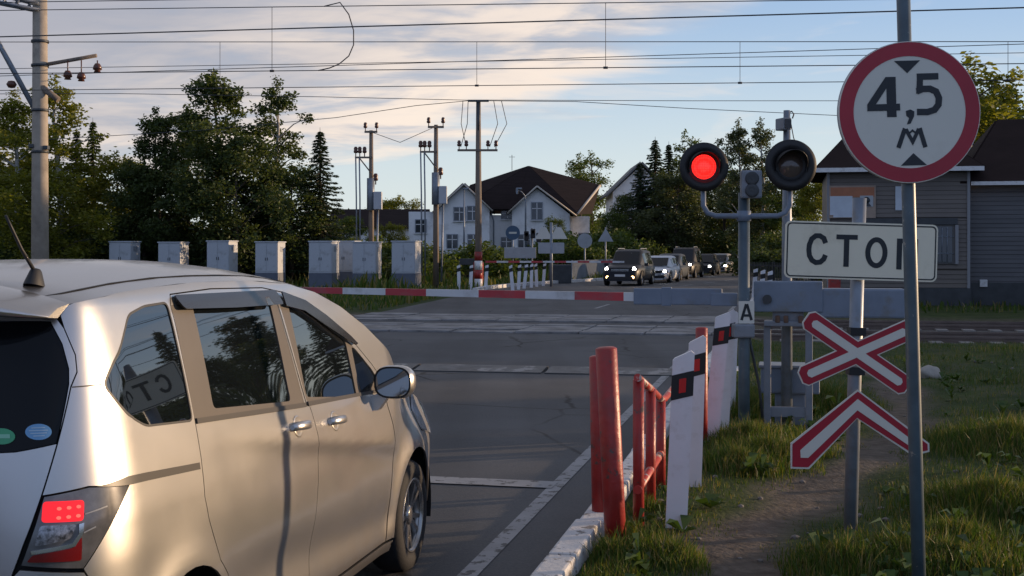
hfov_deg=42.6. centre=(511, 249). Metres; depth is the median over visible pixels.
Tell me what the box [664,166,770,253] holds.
leafy tree
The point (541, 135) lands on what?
sky
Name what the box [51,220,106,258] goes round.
bush
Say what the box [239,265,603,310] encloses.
weeds
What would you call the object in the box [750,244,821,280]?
bush
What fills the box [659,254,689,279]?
queued car
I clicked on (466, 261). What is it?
barrier
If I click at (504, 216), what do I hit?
window
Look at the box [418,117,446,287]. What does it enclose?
power pole
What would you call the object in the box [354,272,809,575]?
road
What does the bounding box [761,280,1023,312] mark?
weeds
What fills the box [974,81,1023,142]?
leafy tree
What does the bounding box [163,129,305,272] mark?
leafy tree
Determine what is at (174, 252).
relay cabinet
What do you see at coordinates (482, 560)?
road marking
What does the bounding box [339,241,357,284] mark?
relay cabinet
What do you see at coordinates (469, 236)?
window
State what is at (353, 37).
jumper cable
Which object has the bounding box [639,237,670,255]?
bush
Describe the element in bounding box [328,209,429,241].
house
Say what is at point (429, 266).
bush
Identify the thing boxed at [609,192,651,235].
leafy tree
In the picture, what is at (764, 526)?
dirt path
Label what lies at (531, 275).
guide post
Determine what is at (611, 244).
bush
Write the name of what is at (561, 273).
switch box
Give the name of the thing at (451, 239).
window
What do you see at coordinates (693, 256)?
queued car
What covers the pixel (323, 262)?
relay cabinet
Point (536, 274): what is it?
guide post
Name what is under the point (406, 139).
overhead wire
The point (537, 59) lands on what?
overhead wire
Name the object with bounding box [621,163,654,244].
fir tree
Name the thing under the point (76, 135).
fir tree
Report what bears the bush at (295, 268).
on the ground at (767, 568)
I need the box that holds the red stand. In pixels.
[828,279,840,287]
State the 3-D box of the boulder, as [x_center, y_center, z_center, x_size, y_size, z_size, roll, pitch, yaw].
[5.655,1.686,17.796,0.348,0.254,0.334,0,0,0]
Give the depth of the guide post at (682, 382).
8.33 m
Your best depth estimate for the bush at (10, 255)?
64.34 m
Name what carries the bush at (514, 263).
on the ground at (767, 568)
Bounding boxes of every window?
[414,219,426,233]
[446,234,457,249]
[453,207,465,221]
[467,206,474,220]
[467,234,474,247]
[500,211,511,219]
[501,237,511,247]
[518,234,529,246]
[530,202,543,220]
[935,225,958,263]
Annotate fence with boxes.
[571,259,612,278]
[750,262,812,293]
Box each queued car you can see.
[603,248,654,285]
[643,256,680,282]
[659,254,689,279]
[672,247,703,277]
[697,254,720,274]
[714,253,733,272]
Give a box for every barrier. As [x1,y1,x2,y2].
[301,281,904,429]
[459,259,623,284]
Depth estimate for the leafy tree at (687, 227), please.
107.14 m
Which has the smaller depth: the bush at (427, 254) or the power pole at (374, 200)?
the power pole at (374, 200)
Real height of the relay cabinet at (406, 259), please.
2.210 m
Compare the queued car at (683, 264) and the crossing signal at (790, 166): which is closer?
the crossing signal at (790, 166)
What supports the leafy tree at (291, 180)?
on the ground at (767, 568)
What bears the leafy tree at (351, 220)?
on the ground at (767, 568)
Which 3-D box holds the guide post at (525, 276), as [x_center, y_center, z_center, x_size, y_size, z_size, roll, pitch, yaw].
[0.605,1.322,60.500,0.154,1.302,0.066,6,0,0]
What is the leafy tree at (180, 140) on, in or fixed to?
on the ground at (767, 568)
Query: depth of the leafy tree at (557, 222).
99.94 m
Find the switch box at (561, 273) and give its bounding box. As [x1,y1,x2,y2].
[549,265,570,282]
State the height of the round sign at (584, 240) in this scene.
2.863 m
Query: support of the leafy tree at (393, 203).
on the ground at (767, 568)
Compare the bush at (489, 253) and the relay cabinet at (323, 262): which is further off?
the bush at (489, 253)
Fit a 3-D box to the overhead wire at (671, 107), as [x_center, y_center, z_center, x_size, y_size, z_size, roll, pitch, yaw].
[18.456,-6.035,62.960,39.274,1.807,0.092,0,0,-6]
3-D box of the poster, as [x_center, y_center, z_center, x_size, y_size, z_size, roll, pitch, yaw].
[12.678,-1.678,42.930,0.256,0.786,0.030,0,0,12]
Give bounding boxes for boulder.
[920,365,940,378]
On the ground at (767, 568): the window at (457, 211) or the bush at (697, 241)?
the bush at (697, 241)
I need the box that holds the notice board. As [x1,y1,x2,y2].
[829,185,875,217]
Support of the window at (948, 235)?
in the station building
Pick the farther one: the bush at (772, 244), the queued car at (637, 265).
the bush at (772, 244)
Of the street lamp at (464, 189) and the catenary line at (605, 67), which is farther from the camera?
the street lamp at (464, 189)
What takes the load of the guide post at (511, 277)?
on the ground at (767, 568)
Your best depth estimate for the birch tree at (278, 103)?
67.68 m
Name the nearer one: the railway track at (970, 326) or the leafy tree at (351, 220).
the railway track at (970, 326)
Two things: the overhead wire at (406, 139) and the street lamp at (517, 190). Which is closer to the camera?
the overhead wire at (406, 139)
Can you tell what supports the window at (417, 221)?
in the white house at (568, 199)
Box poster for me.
[895,186,901,209]
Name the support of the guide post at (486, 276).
on the ground at (767, 568)
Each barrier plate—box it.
[393,363,420,369]
[413,364,548,373]
[544,366,671,375]
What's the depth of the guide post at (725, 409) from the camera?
12.86 m
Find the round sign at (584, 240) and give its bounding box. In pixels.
[577,233,591,259]
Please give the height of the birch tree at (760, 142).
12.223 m
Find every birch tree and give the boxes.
[0,87,66,242]
[5,75,109,242]
[245,75,318,251]
[711,117,767,257]
[735,117,781,272]
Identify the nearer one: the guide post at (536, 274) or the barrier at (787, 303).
the barrier at (787, 303)
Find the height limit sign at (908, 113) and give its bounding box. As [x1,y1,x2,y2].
[837,0,979,575]
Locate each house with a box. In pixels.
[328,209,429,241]
[409,166,600,260]
[599,162,666,239]
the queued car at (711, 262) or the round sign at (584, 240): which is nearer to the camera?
the round sign at (584, 240)
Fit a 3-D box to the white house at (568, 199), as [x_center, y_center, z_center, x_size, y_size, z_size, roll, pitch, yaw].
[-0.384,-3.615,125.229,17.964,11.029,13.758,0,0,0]
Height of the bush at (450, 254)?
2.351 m
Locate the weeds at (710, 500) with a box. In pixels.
[624,348,1023,575]
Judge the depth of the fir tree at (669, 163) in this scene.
115.85 m
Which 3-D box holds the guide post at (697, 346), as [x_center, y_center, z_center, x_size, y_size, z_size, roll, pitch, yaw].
[1.367,1.279,9.806,0.129,1.282,0.074,2,0,6]
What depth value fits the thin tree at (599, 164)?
153.55 m
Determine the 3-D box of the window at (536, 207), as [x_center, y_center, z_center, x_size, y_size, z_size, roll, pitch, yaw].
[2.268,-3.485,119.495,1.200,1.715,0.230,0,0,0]
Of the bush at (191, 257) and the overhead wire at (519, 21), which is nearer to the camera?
the overhead wire at (519, 21)
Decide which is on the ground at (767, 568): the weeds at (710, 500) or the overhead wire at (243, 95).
the weeds at (710, 500)
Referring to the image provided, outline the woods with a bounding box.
[55,205,821,230]
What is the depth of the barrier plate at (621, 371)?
19.03 m
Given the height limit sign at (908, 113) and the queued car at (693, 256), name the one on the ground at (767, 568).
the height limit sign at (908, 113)
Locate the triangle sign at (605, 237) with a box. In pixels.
[598,227,612,266]
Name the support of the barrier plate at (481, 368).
on the road
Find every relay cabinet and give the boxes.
[108,241,140,260]
[157,242,189,264]
[206,240,238,271]
[254,241,285,281]
[308,241,339,286]
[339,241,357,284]
[352,241,382,286]
[391,241,421,288]
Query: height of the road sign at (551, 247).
3.206 m
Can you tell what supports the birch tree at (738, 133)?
on the ground at (767, 568)
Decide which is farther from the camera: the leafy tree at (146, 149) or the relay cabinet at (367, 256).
the leafy tree at (146, 149)
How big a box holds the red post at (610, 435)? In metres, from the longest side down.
1.413 x 0.132 x 0.132 m
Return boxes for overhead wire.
[0,0,156,2]
[0,7,1023,36]
[0,52,1023,68]
[5,44,1020,75]
[17,101,463,141]
[29,93,452,99]
[372,126,435,142]
[489,100,987,124]
[526,100,1023,100]
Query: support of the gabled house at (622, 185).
on the ground at (767, 568)
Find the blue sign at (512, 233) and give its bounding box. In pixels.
[506,226,519,276]
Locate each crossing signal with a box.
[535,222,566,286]
[679,139,816,427]
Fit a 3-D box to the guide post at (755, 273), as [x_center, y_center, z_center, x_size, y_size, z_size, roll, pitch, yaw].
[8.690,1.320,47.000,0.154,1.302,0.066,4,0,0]
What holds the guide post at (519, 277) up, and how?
on the ground at (767, 568)
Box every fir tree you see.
[64,131,86,228]
[78,122,113,233]
[285,131,350,285]
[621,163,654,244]
[631,140,679,253]
[658,145,684,227]
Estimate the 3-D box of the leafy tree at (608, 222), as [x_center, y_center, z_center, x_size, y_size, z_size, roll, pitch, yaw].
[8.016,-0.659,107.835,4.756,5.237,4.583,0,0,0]
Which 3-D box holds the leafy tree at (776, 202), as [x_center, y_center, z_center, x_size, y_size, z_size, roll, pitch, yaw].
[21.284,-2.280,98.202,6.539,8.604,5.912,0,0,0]
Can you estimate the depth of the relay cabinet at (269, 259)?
60.33 m
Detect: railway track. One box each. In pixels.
[352,315,1023,331]
[592,327,1023,343]
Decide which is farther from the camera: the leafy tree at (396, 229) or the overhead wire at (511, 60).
the leafy tree at (396, 229)
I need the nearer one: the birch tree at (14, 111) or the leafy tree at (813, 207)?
the birch tree at (14, 111)
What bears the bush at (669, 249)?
on the ground at (767, 568)
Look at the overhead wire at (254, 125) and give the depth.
62.01 m
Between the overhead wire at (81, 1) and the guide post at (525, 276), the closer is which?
the overhead wire at (81, 1)
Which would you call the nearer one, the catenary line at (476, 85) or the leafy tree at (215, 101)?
the catenary line at (476, 85)
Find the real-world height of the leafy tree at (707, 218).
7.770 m
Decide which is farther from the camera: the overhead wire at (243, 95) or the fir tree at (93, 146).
the fir tree at (93, 146)
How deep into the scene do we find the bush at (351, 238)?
71.98 m
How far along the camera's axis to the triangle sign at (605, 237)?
77.94 m
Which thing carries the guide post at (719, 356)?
on the ground at (767, 568)
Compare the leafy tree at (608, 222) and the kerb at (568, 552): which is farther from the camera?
the leafy tree at (608, 222)
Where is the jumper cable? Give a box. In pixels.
[318,2,353,70]
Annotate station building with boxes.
[811,119,1023,305]
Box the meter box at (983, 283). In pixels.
[979,280,986,286]
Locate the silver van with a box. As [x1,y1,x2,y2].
[0,215,431,575]
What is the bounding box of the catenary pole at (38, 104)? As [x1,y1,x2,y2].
[0,0,101,258]
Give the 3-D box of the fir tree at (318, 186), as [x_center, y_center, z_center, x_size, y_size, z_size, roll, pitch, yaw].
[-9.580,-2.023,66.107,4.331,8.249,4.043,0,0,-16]
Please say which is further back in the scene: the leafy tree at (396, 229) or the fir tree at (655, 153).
the fir tree at (655, 153)
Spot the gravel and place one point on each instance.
(794, 537)
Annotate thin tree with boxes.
[565,150,613,234]
[565,152,605,230]
[662,129,706,207]
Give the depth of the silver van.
4.79 m
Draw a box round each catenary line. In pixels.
[0,0,1023,73]
[0,41,1023,90]
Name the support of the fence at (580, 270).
on the ground at (767, 568)
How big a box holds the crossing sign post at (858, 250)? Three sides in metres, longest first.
2.320 x 0.966 x 0.108 m
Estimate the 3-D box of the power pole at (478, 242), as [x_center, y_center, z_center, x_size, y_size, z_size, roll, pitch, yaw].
[-1.387,-2.463,60.992,2.330,8.986,0.370,0,0,0]
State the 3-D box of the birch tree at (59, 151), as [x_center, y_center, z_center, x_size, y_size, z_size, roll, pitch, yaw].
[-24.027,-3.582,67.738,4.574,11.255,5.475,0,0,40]
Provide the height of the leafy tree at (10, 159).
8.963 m
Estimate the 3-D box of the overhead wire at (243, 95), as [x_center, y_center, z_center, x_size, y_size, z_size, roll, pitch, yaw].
[-19.260,-7.277,62.721,35.588,0.731,0.082,0,0,6]
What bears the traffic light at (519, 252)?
on the ground at (767, 568)
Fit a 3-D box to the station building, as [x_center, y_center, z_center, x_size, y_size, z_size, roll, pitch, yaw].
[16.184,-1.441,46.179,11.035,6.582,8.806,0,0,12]
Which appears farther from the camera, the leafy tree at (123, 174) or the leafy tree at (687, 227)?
the leafy tree at (687, 227)
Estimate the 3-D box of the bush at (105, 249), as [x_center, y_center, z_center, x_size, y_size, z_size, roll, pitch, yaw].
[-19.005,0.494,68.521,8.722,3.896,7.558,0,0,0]
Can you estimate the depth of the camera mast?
13.00 m
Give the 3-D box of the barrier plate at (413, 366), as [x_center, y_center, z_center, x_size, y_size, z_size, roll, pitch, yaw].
[-2.399,1.766,19.924,1.920,0.061,0.675,0,0,12]
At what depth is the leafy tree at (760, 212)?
111.87 m
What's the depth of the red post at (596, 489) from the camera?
8.56 m
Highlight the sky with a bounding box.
[0,0,1023,239]
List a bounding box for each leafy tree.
[0,126,29,220]
[0,166,120,258]
[59,146,161,251]
[89,164,192,260]
[118,106,191,261]
[136,103,233,235]
[163,68,293,266]
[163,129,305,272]
[239,161,351,281]
[332,215,367,240]
[366,221,410,245]
[382,195,423,208]
[533,215,569,245]
[586,210,633,237]
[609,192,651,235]
[630,169,714,253]
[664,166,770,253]
[674,195,728,250]
[727,183,799,242]
[753,182,821,244]
[778,183,821,228]
[961,51,1023,146]
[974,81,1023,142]
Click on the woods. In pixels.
(598, 218)
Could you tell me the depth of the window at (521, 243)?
119.48 m
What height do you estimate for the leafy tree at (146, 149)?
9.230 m
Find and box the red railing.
[633,374,670,529]
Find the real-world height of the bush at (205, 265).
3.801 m
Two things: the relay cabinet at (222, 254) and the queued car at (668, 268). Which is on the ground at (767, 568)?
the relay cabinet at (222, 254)
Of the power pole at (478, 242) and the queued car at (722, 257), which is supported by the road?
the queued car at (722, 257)
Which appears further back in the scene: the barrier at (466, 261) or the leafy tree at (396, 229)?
the leafy tree at (396, 229)
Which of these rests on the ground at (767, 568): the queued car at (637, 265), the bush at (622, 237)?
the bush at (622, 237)
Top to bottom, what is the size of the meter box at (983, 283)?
0.240 m
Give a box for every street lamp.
[463,188,468,244]
[516,188,526,258]
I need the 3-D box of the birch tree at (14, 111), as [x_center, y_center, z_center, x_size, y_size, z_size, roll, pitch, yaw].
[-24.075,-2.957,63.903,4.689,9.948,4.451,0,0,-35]
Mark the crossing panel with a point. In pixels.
(529, 328)
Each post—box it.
[457,265,460,289]
[469,265,472,289]
[484,265,488,289]
[509,265,513,289]
[517,265,520,289]
[522,264,527,288]
[530,264,532,287]
[534,264,537,286]
[542,263,545,285]
[589,355,602,512]
[595,346,626,543]
[665,350,694,528]
[688,335,705,486]
[696,327,707,440]
[708,312,730,441]
[719,309,735,429]
[730,311,737,410]
[752,268,757,296]
[760,270,765,280]
[767,271,772,280]
[784,198,937,530]
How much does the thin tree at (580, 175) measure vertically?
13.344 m
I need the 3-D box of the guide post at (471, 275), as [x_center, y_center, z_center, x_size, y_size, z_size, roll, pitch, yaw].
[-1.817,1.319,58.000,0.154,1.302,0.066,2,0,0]
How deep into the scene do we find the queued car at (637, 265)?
65.69 m
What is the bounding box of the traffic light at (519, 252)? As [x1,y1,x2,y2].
[504,228,540,263]
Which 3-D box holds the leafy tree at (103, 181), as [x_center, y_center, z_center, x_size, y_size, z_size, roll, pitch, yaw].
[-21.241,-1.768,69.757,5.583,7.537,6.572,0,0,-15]
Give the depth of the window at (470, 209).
118.90 m
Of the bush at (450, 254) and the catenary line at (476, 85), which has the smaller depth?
the catenary line at (476, 85)
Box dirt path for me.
[684,372,928,575]
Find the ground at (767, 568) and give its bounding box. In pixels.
[326,270,1023,575]
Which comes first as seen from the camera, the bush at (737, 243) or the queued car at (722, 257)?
the queued car at (722, 257)
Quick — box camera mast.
[775,110,794,426]
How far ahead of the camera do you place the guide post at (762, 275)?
43.97 m
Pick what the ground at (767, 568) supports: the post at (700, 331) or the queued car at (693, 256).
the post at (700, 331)
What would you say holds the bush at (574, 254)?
on the ground at (767, 568)
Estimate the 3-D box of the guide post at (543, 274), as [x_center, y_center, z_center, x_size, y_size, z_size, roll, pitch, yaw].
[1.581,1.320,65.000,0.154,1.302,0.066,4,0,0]
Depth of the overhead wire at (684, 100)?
61.91 m
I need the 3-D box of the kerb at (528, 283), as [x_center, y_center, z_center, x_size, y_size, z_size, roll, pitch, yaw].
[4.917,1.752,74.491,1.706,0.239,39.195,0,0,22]
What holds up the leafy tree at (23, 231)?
on the ground at (767, 568)
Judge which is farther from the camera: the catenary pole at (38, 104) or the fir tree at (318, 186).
the fir tree at (318, 186)
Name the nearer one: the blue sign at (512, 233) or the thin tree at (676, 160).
the blue sign at (512, 233)
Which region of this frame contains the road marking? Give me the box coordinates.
[430,279,751,575]
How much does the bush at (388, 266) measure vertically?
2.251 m
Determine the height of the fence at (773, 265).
1.400 m
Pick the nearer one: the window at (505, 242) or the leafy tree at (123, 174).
the leafy tree at (123, 174)
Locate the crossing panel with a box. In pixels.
[354,312,716,335]
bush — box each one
[0,223,92,259]
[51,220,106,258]
[79,227,204,260]
[174,224,225,265]
[189,228,298,277]
[204,230,341,279]
[299,251,391,281]
[307,235,362,240]
[353,234,432,272]
[382,244,449,272]
[415,239,525,278]
[422,246,465,274]
[471,250,524,272]
[516,234,611,272]
[542,230,632,268]
[588,228,655,254]
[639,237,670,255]
[640,235,687,255]
[677,234,715,252]
[721,230,781,275]
[725,235,758,253]
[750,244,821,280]
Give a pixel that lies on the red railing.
(651, 477)
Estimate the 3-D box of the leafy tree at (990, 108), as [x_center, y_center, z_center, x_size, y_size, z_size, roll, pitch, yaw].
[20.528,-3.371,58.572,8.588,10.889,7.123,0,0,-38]
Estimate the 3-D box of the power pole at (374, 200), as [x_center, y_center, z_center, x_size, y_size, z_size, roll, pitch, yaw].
[-7.021,-2.086,63.848,1.398,8.232,0.596,0,0,0]
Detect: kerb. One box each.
[472,274,691,289]
[530,351,711,575]
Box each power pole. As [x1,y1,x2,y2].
[354,122,381,241]
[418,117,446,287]
[457,100,506,287]
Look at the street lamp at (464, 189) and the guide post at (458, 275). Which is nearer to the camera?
the guide post at (458, 275)
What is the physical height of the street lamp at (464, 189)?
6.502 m
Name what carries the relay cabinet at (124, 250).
on the ground at (767, 568)
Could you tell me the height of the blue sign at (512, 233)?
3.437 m
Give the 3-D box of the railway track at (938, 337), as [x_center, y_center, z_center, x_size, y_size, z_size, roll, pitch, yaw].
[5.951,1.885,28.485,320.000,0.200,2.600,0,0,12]
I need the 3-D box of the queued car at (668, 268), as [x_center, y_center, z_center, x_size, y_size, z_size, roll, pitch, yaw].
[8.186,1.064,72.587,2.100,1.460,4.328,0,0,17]
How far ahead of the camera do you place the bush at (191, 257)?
66.89 m
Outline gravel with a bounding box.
[657,361,1022,567]

